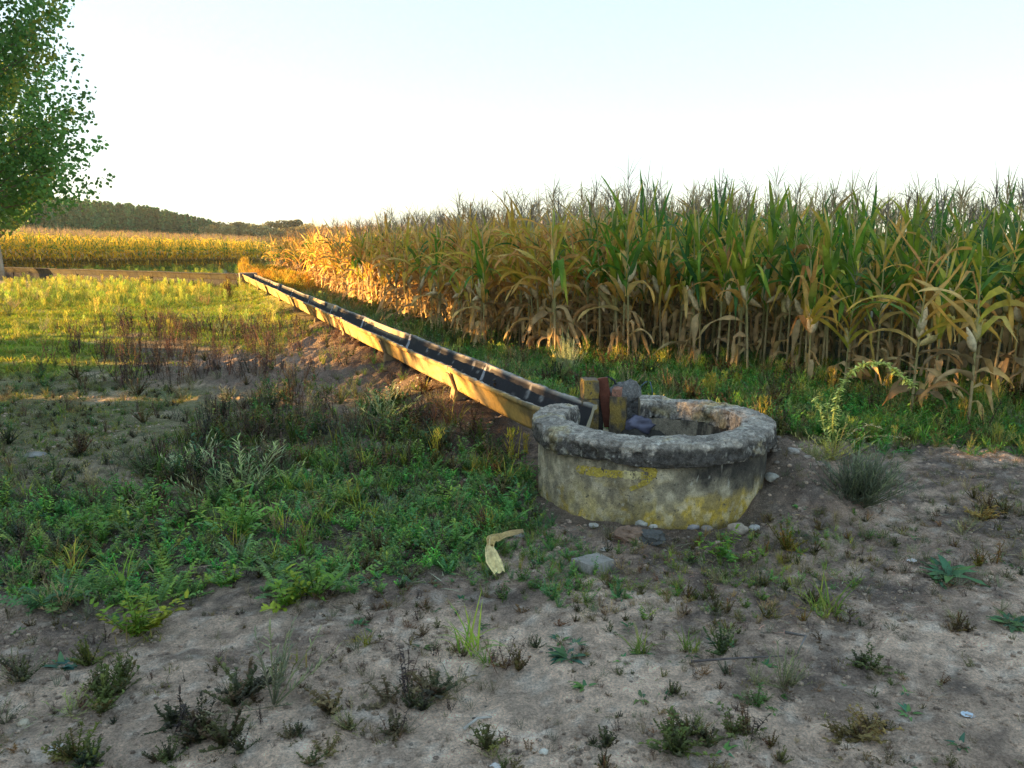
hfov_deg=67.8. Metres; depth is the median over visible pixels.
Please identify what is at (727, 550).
weed
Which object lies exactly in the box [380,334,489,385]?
irrigation trough
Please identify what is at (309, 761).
weed
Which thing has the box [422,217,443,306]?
corn plant
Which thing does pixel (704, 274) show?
corn plant
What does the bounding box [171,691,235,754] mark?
weed
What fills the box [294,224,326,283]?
corn plant
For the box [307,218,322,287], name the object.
corn plant
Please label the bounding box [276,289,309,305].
irrigation trough
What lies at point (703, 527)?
stone
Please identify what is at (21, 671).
weed
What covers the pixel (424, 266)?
corn plant
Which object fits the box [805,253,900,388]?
corn plant
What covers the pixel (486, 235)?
corn plant
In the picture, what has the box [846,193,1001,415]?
corn plant
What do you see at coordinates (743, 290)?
corn plant
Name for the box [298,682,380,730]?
weed
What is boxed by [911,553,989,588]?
weed
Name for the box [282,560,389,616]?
weed
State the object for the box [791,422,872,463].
weed
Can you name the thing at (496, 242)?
corn plant
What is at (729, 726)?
weed
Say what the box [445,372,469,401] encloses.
channel support
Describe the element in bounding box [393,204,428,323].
corn plant
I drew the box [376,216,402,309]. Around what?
corn plant
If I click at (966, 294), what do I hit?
corn plant
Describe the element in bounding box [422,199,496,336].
corn plant
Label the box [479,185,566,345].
corn plant
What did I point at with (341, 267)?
corn plant
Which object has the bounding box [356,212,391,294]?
corn plant
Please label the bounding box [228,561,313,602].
weed
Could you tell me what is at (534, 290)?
corn plant
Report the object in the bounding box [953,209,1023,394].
corn plant
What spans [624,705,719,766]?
weed
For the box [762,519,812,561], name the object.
weed
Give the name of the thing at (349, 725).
weed
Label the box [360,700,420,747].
weed
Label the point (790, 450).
stone
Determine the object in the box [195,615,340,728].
weed
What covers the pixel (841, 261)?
corn plant
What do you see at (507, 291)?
corn plant
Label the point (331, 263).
corn plant
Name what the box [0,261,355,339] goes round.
tall grass
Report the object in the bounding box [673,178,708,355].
corn plant
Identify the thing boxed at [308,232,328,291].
corn plant
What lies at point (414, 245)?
corn plant
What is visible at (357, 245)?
corn plant
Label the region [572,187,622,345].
corn plant
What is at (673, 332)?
corn plant
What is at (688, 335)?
corn plant
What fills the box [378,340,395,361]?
channel support
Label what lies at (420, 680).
weed
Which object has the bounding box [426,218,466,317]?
corn plant
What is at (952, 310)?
corn plant
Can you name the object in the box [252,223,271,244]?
oak tree
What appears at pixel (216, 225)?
oak tree
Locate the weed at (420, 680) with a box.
[384,662,493,707]
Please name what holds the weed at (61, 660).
on the ground at (538, 683)
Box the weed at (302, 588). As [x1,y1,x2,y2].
[259,541,351,616]
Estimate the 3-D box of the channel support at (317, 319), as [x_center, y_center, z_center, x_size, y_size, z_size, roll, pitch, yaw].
[-3.327,-1.141,13.474,0.434,0.409,0.110,-5,12,-23]
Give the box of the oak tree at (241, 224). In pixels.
[228,221,246,228]
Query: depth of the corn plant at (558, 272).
10.24 m
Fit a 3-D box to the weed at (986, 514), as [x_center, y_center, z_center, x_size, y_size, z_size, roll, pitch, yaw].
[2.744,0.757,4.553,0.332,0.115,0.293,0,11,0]
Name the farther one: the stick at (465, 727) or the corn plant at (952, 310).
the corn plant at (952, 310)
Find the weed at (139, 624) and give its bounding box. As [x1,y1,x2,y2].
[87,573,188,656]
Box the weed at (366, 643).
[348,626,380,647]
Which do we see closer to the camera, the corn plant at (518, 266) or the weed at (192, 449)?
the weed at (192, 449)
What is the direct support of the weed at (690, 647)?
on the ground at (538, 683)
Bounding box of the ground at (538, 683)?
[0,243,1023,767]
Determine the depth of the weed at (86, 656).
2.95 m
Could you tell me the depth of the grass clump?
34.77 m
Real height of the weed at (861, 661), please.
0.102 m
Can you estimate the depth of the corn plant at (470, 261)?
11.58 m
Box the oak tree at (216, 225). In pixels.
[207,221,235,234]
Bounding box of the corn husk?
[485,529,523,574]
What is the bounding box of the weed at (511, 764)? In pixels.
[497,753,527,767]
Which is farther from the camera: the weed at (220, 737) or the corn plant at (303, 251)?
the corn plant at (303, 251)
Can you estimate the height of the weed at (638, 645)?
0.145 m
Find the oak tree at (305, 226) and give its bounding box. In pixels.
[295,223,316,230]
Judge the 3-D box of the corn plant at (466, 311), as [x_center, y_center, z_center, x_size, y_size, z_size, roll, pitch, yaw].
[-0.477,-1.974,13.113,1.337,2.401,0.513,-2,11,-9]
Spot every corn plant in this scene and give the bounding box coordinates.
[262,239,272,265]
[263,232,277,264]
[266,234,282,265]
[267,237,277,264]
[269,233,283,266]
[269,234,288,266]
[270,230,294,267]
[273,235,285,265]
[273,235,288,267]
[277,230,301,271]
[278,234,296,265]
[279,234,298,273]
[280,230,292,268]
[280,231,310,275]
[291,227,300,270]
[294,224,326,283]
[296,224,322,274]
[297,234,317,280]
[299,223,319,286]
[299,232,329,284]
[302,224,335,289]
[304,234,326,292]
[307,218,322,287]
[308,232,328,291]
[315,213,345,294]
[315,225,349,295]
[315,227,351,295]
[315,235,351,295]
[318,225,339,285]
[318,230,356,299]
[322,216,354,298]
[326,219,359,289]
[328,222,342,286]
[337,218,378,298]
[338,220,377,303]
[338,233,378,305]
[341,217,373,307]
[343,217,360,285]
[343,219,352,279]
[346,226,362,291]
[347,216,362,294]
[347,228,366,301]
[351,223,377,302]
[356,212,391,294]
[357,217,374,309]
[362,222,400,300]
[363,220,378,307]
[363,221,415,317]
[365,217,393,296]
[368,203,419,317]
[368,205,405,306]
[368,218,398,294]
[369,210,424,314]
[371,220,393,314]
[373,228,416,308]
[374,206,393,297]
[374,211,383,297]
[376,209,392,298]
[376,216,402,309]
[376,226,410,302]
[378,215,428,320]
[379,223,403,311]
[383,216,419,304]
[385,215,427,312]
[386,208,435,306]
[387,206,437,325]
[391,222,418,308]
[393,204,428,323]
[396,217,422,310]
[400,205,427,303]
[401,208,447,315]
[404,209,451,307]
[408,208,455,323]
[409,209,463,335]
[410,202,449,330]
[410,211,453,317]
[414,205,456,323]
[415,210,448,318]
[415,226,430,308]
[417,194,486,323]
[419,209,442,331]
[420,215,467,325]
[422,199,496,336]
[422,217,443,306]
[423,195,490,325]
[424,201,469,327]
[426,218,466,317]
[428,226,478,335]
[431,207,499,325]
[432,217,500,333]
[437,204,509,344]
[438,193,515,342]
[438,213,462,321]
[443,207,499,322]
[444,188,468,326]
[445,198,511,332]
[447,199,510,322]
[451,209,495,346]
[454,191,488,344]
[464,199,499,339]
[473,199,516,338]
[473,203,546,336]
[475,200,505,338]
[478,182,548,347]
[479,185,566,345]
[479,188,527,336]
[487,185,528,344]
[490,193,526,346]
[492,193,566,345]
[492,204,518,344]
[494,190,575,348]
[496,183,602,351]
[507,178,594,350]
[530,188,640,346]
[541,173,638,347]
[542,173,586,356]
[543,194,611,347]
[562,181,606,347]
[563,190,621,345]
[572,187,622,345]
[577,182,649,355]
[579,179,644,352]
[587,183,632,331]
[592,154,678,358]
[629,185,687,347]
[631,183,682,349]
[653,190,738,357]
[657,200,695,356]
[663,192,717,353]
[667,175,728,354]
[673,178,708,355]
[677,179,712,365]
[687,168,752,367]
[699,178,801,371]
[705,203,791,362]
[706,200,776,358]
[707,196,772,359]
[714,174,772,369]
[738,192,790,363]
[753,174,830,372]
[757,159,797,366]
[766,169,821,362]
[780,185,825,372]
[784,219,853,384]
[800,168,870,371]
[800,198,825,368]
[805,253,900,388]
[809,173,846,373]
[817,167,895,362]
[836,187,951,385]
[837,185,872,380]
[837,192,928,376]
[839,162,906,365]
[839,189,925,370]
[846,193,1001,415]
[851,184,957,372]
[868,170,936,366]
[872,180,935,378]
[895,176,970,380]
[910,186,1006,379]
[913,221,975,406]
[914,187,1023,428]
[938,161,1023,385]
[943,169,1019,374]
[948,175,1023,390]
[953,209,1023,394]
[961,160,1023,381]
[968,178,1023,384]
[972,177,1023,398]
[1006,286,1023,384]
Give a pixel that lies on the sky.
(257, 112)
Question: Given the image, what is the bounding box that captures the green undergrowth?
[262,278,1023,456]
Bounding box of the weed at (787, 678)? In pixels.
[740,639,814,705]
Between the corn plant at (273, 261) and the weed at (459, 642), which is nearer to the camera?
the weed at (459, 642)
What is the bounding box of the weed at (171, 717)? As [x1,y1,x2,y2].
[141,685,234,761]
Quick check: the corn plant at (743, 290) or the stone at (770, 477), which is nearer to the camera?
the stone at (770, 477)
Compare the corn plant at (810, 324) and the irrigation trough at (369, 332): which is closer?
the corn plant at (810, 324)
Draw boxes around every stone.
[16,718,29,726]
[23,451,47,457]
[512,533,524,537]
[539,748,547,754]
[571,552,613,574]
[589,523,598,527]
[612,525,642,542]
[620,428,665,437]
[635,520,647,526]
[639,529,665,545]
[648,524,657,527]
[687,524,699,528]
[701,525,712,531]
[727,522,748,535]
[748,524,759,530]
[764,472,778,481]
[787,447,799,453]
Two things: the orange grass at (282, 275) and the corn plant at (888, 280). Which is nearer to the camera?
the corn plant at (888, 280)
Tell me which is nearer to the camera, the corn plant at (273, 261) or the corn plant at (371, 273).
the corn plant at (371, 273)
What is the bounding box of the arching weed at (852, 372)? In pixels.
[811,359,918,446]
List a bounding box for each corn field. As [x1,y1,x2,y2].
[0,224,277,269]
[303,161,1023,387]
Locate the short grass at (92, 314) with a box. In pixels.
[0,284,490,500]
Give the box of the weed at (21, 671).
[0,646,52,690]
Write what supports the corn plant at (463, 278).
on the ground at (538, 683)
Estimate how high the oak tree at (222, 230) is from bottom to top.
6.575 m
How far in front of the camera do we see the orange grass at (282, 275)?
24.13 m
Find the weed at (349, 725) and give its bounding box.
[331,696,385,742]
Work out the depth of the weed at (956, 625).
3.20 m
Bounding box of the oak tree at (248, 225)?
[244,223,257,242]
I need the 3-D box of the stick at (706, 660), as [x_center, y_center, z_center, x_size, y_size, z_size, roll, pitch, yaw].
[0.870,1.058,2.931,0.361,0.036,0.041,0,11,-2]
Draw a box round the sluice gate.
[579,376,641,433]
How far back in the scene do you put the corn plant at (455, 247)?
14.13 m
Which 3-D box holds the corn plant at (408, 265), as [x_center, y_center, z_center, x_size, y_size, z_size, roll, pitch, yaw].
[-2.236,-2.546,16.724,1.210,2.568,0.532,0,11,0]
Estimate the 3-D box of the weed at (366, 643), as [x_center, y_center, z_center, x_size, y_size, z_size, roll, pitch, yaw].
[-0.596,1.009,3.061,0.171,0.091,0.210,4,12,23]
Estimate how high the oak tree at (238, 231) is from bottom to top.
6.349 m
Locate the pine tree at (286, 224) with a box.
[265,219,303,230]
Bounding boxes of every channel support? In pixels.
[311,308,321,321]
[339,322,349,336]
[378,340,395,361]
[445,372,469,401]
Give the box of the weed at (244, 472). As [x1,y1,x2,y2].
[171,434,307,506]
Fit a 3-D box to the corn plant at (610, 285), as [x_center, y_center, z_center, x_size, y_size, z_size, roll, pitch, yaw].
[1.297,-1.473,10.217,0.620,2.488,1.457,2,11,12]
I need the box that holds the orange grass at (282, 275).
[243,263,319,292]
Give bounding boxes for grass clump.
[237,257,250,272]
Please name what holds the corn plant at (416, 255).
on the ground at (538, 683)
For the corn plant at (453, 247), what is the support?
on the ground at (538, 683)
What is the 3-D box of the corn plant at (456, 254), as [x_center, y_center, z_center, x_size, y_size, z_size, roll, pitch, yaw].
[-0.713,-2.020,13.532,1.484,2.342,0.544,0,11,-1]
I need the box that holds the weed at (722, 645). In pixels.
[690,622,751,667]
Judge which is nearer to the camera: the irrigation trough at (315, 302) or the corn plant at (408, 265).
the irrigation trough at (315, 302)
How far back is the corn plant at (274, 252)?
32.72 m
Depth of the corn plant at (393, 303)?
17.74 m
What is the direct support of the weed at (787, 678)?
on the ground at (538, 683)
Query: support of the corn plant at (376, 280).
on the ground at (538, 683)
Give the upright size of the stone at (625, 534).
0.101 m
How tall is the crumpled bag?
0.148 m
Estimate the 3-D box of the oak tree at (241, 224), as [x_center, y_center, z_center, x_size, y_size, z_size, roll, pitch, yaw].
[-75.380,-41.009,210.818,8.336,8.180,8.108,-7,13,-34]
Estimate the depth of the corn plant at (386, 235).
18.60 m
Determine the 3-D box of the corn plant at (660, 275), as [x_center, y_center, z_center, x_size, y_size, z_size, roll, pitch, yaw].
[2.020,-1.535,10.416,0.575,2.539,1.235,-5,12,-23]
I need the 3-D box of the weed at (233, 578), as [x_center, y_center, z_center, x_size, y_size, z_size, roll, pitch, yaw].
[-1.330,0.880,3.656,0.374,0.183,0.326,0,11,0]
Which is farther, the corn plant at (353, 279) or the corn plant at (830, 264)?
the corn plant at (353, 279)
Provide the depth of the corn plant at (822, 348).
8.61 m
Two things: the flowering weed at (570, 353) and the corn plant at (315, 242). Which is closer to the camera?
the flowering weed at (570, 353)
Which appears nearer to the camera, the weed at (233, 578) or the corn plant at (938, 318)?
the weed at (233, 578)
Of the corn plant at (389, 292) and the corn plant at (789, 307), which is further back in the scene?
the corn plant at (389, 292)
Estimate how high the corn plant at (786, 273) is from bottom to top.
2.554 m
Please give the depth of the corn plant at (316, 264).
23.91 m
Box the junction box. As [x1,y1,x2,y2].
[238,272,256,285]
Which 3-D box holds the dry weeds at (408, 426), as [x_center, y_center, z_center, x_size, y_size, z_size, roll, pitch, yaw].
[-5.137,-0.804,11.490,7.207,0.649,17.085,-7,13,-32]
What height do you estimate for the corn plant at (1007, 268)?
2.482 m
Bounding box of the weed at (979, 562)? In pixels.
[957,539,1006,574]
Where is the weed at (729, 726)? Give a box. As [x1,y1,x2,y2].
[713,691,770,745]
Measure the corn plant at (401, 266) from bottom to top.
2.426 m
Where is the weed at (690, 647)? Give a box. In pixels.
[630,625,720,657]
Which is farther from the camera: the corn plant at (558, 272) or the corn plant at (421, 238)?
the corn plant at (421, 238)
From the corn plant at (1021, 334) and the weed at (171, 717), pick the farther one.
the corn plant at (1021, 334)
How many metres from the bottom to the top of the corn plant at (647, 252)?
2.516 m
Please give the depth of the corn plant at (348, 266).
19.94 m
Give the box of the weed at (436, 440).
[421,425,452,457]
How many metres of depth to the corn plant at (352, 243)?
21.32 m
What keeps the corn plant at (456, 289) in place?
on the ground at (538, 683)
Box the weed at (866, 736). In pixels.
[820,709,898,765]
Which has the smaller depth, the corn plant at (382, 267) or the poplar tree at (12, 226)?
the corn plant at (382, 267)
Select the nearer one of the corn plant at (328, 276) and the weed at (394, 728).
the weed at (394, 728)
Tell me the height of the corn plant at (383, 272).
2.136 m
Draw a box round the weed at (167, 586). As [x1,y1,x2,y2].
[107,556,223,615]
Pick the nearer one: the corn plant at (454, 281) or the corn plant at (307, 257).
the corn plant at (454, 281)
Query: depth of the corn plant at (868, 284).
8.94 m
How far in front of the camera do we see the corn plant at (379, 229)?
18.82 m
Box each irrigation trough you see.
[4,267,19,278]
[11,267,84,280]
[76,269,158,284]
[150,271,238,287]
[242,274,259,281]
[248,276,268,286]
[255,280,278,291]
[265,284,292,296]
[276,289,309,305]
[292,296,334,315]
[311,304,366,329]
[339,316,409,352]
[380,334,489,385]
[448,363,596,428]
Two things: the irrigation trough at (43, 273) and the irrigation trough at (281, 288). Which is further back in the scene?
the irrigation trough at (43, 273)
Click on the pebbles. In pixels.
(596, 596)
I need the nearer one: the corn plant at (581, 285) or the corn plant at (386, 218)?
the corn plant at (581, 285)
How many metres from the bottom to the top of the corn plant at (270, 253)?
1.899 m
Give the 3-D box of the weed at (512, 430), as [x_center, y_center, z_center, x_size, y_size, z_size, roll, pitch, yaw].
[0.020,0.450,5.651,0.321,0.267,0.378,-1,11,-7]
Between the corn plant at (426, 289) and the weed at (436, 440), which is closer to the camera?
the weed at (436, 440)
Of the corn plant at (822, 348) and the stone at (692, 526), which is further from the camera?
the corn plant at (822, 348)
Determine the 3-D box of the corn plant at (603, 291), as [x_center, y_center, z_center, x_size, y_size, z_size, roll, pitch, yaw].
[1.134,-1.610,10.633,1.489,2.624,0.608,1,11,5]
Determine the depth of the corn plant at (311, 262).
24.29 m
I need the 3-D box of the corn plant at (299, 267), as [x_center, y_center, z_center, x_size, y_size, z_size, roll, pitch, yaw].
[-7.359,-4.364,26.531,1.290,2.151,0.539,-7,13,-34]
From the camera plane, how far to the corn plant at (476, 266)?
12.91 m
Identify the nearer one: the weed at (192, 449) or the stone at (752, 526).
the stone at (752, 526)
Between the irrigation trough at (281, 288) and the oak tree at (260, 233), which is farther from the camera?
the oak tree at (260, 233)
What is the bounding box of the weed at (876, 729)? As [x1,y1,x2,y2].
[818,703,903,757]
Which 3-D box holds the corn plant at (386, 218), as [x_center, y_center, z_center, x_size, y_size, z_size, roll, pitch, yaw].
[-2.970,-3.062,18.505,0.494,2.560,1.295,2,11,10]
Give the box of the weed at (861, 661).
[838,642,907,680]
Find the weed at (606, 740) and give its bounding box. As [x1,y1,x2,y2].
[573,725,619,764]
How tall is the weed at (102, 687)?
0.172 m
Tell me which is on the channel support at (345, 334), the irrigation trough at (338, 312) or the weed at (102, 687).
the irrigation trough at (338, 312)
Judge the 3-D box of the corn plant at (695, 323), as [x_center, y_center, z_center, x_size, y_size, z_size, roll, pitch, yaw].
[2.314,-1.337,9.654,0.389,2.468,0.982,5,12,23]
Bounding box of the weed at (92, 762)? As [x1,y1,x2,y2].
[64,735,113,767]
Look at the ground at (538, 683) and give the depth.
3.17 m
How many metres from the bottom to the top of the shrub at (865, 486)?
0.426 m
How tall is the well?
0.788 m
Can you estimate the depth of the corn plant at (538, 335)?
10.79 m
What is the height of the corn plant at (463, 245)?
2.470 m
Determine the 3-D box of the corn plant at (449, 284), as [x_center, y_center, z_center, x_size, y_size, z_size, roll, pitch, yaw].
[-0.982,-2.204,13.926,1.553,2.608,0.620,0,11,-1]
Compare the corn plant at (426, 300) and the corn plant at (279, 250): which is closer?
the corn plant at (426, 300)
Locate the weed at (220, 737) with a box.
[197,700,261,767]
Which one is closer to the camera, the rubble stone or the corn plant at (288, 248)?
the rubble stone
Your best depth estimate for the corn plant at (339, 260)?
20.65 m
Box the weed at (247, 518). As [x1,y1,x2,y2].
[173,480,307,566]
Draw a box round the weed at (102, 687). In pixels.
[42,660,151,737]
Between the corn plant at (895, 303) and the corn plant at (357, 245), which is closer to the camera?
the corn plant at (895, 303)
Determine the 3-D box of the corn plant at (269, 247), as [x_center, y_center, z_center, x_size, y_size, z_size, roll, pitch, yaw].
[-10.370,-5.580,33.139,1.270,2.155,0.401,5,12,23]
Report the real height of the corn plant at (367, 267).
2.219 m
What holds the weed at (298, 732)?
on the ground at (538, 683)
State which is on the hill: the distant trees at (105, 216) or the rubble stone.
the distant trees at (105, 216)
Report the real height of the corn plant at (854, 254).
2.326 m
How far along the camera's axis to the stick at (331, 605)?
3.39 m
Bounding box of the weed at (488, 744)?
[458,720,514,759]
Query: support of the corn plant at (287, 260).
on the ground at (538, 683)
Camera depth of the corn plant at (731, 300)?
9.21 m
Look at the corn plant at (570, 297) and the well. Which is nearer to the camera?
the well
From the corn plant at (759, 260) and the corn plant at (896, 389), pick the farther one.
the corn plant at (759, 260)
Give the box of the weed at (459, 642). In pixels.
[413,590,508,675]
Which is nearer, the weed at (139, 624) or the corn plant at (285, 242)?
the weed at (139, 624)
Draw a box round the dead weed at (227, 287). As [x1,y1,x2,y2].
[220,273,234,298]
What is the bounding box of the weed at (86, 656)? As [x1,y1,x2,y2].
[55,633,123,673]
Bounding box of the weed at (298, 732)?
[269,718,309,747]
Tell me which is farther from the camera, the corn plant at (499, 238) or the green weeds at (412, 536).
the corn plant at (499, 238)
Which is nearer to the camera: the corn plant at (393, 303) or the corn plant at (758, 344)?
the corn plant at (758, 344)
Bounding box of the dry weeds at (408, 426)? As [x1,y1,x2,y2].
[0,294,534,498]
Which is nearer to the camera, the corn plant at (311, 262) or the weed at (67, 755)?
the weed at (67, 755)
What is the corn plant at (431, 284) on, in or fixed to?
on the ground at (538, 683)
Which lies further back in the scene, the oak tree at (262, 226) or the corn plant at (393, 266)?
the oak tree at (262, 226)
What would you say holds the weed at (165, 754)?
on the ground at (538, 683)
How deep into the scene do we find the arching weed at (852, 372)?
5.94 m
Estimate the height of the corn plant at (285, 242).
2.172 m
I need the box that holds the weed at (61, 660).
[41,651,81,670]
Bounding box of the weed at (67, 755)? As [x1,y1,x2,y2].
[41,718,112,767]
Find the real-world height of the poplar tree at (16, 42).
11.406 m
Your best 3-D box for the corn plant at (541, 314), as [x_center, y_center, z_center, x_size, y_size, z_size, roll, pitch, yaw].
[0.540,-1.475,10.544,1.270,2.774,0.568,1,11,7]
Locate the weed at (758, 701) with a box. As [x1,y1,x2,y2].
[732,682,778,718]
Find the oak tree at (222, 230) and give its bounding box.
[198,225,236,240]
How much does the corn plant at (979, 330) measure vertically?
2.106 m
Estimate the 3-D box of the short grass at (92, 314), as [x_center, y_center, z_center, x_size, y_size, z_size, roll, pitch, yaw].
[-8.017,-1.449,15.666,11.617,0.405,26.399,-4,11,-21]
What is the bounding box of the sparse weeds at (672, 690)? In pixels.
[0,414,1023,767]
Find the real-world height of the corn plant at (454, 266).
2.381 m
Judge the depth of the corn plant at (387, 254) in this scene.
17.90 m
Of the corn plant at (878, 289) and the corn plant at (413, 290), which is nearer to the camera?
the corn plant at (878, 289)
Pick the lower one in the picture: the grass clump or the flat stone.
the flat stone
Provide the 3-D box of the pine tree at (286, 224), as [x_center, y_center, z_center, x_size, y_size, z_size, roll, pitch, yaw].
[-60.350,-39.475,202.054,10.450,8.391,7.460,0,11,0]
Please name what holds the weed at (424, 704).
on the ground at (538, 683)
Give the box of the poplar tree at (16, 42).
[0,0,115,228]
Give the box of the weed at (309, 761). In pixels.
[296,731,349,767]
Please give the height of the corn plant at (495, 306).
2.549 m
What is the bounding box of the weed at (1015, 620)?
[986,607,1023,632]
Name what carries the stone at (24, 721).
on the ground at (538, 683)
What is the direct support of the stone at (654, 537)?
on the ground at (538, 683)
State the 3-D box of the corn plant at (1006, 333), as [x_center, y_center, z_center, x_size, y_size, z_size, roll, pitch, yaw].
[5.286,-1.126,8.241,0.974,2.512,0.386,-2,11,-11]
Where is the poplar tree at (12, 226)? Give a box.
[0,27,55,279]
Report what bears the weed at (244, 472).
on the ground at (538, 683)
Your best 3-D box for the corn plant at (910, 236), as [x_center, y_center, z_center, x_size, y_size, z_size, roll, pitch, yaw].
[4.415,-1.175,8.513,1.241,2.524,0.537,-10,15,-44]
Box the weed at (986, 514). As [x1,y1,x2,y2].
[950,505,1006,520]
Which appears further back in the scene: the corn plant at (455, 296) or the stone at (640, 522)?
the corn plant at (455, 296)
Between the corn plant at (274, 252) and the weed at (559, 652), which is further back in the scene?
the corn plant at (274, 252)
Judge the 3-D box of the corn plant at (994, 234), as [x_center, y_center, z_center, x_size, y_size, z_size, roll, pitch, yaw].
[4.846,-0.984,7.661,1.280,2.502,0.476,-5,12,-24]
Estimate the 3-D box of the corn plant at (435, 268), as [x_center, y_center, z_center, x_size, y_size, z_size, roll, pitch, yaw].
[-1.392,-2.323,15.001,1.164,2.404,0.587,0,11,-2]
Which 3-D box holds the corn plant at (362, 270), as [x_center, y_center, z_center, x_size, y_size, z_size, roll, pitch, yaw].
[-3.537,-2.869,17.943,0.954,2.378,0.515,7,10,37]
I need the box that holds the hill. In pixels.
[132,238,290,246]
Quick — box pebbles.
[4,436,1021,767]
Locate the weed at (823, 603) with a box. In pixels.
[784,568,864,630]
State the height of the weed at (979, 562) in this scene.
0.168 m
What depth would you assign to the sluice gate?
5.38 m
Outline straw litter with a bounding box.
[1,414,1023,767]
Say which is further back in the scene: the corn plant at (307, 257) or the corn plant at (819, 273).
the corn plant at (307, 257)
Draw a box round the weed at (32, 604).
[0,568,113,641]
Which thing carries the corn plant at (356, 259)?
on the ground at (538, 683)
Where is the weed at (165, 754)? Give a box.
[142,734,188,767]
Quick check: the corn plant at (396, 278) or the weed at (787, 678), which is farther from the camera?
the corn plant at (396, 278)
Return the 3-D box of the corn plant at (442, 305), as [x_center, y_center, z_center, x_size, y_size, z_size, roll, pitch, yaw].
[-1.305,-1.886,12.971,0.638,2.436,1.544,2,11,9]
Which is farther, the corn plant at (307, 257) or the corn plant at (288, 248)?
the corn plant at (288, 248)
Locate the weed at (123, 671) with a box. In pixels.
[84,647,178,706]
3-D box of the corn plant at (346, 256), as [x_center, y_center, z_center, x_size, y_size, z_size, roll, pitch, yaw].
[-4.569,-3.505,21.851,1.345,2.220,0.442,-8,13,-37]
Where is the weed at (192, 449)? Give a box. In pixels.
[130,429,216,488]
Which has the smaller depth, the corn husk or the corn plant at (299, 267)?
the corn husk
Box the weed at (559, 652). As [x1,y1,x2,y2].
[546,644,588,666]
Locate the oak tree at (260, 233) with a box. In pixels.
[241,228,271,245]
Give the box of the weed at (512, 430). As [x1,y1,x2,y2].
[493,426,536,462]
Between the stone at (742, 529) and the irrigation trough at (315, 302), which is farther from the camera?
the irrigation trough at (315, 302)
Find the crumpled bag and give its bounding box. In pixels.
[625,414,655,433]
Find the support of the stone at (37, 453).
on the ground at (538, 683)
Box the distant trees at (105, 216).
[2,197,214,241]
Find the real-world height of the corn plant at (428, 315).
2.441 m
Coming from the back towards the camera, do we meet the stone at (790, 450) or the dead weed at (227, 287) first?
the dead weed at (227, 287)
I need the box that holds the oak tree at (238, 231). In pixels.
[231,226,243,239]
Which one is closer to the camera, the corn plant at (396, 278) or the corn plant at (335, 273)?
the corn plant at (396, 278)
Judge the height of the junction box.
0.587 m
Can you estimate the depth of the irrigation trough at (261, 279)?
23.22 m
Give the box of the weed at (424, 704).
[356,636,457,724]
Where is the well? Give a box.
[531,395,777,529]
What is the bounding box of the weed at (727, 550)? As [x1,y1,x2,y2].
[694,524,762,569]
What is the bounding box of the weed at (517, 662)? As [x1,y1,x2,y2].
[468,635,530,690]
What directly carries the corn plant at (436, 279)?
on the ground at (538, 683)
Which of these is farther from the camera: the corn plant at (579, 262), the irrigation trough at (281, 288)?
the irrigation trough at (281, 288)
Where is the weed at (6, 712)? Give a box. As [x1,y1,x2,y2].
[0,691,41,727]
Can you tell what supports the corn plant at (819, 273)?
on the ground at (538, 683)
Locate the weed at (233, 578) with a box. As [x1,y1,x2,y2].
[196,549,274,587]
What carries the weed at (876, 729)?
on the ground at (538, 683)
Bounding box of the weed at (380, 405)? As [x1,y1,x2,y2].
[346,379,450,431]
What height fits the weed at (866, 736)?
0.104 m
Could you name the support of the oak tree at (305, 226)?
on the ground at (538, 683)
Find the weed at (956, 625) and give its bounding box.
[938,610,977,635]
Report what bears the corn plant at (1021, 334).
on the ground at (538, 683)
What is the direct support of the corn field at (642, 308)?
on the ground at (538, 683)
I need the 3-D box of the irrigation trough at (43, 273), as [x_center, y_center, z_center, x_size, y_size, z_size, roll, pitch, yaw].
[-19.484,-4.591,31.980,4.589,0.552,0.410,6,12,28]
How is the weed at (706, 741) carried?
on the ground at (538, 683)
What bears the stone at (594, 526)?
on the ground at (538, 683)
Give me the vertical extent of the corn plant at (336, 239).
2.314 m
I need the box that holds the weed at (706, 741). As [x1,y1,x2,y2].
[681,705,726,764]
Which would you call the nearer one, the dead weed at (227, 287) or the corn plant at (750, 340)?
the corn plant at (750, 340)
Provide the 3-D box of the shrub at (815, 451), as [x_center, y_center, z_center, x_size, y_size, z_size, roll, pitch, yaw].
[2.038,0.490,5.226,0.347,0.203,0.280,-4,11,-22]
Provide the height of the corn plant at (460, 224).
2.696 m
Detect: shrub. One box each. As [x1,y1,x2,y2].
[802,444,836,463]
[807,434,923,507]
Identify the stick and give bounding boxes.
[299,593,345,611]
[463,716,491,730]
[691,655,782,662]
[785,631,806,652]
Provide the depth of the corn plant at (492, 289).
12.33 m
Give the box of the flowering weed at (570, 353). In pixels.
[550,326,586,373]
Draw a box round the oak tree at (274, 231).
[263,228,295,245]
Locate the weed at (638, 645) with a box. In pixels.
[612,620,670,663]
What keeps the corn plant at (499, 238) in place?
on the ground at (538, 683)
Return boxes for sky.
[0,0,1023,234]
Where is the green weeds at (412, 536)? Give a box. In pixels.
[0,435,630,623]
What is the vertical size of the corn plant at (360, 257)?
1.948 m
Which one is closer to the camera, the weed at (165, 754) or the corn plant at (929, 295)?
the weed at (165, 754)
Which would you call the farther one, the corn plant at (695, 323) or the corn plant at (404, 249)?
the corn plant at (404, 249)
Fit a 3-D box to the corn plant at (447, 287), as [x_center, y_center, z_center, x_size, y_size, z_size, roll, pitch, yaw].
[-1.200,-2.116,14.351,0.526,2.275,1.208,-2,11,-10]

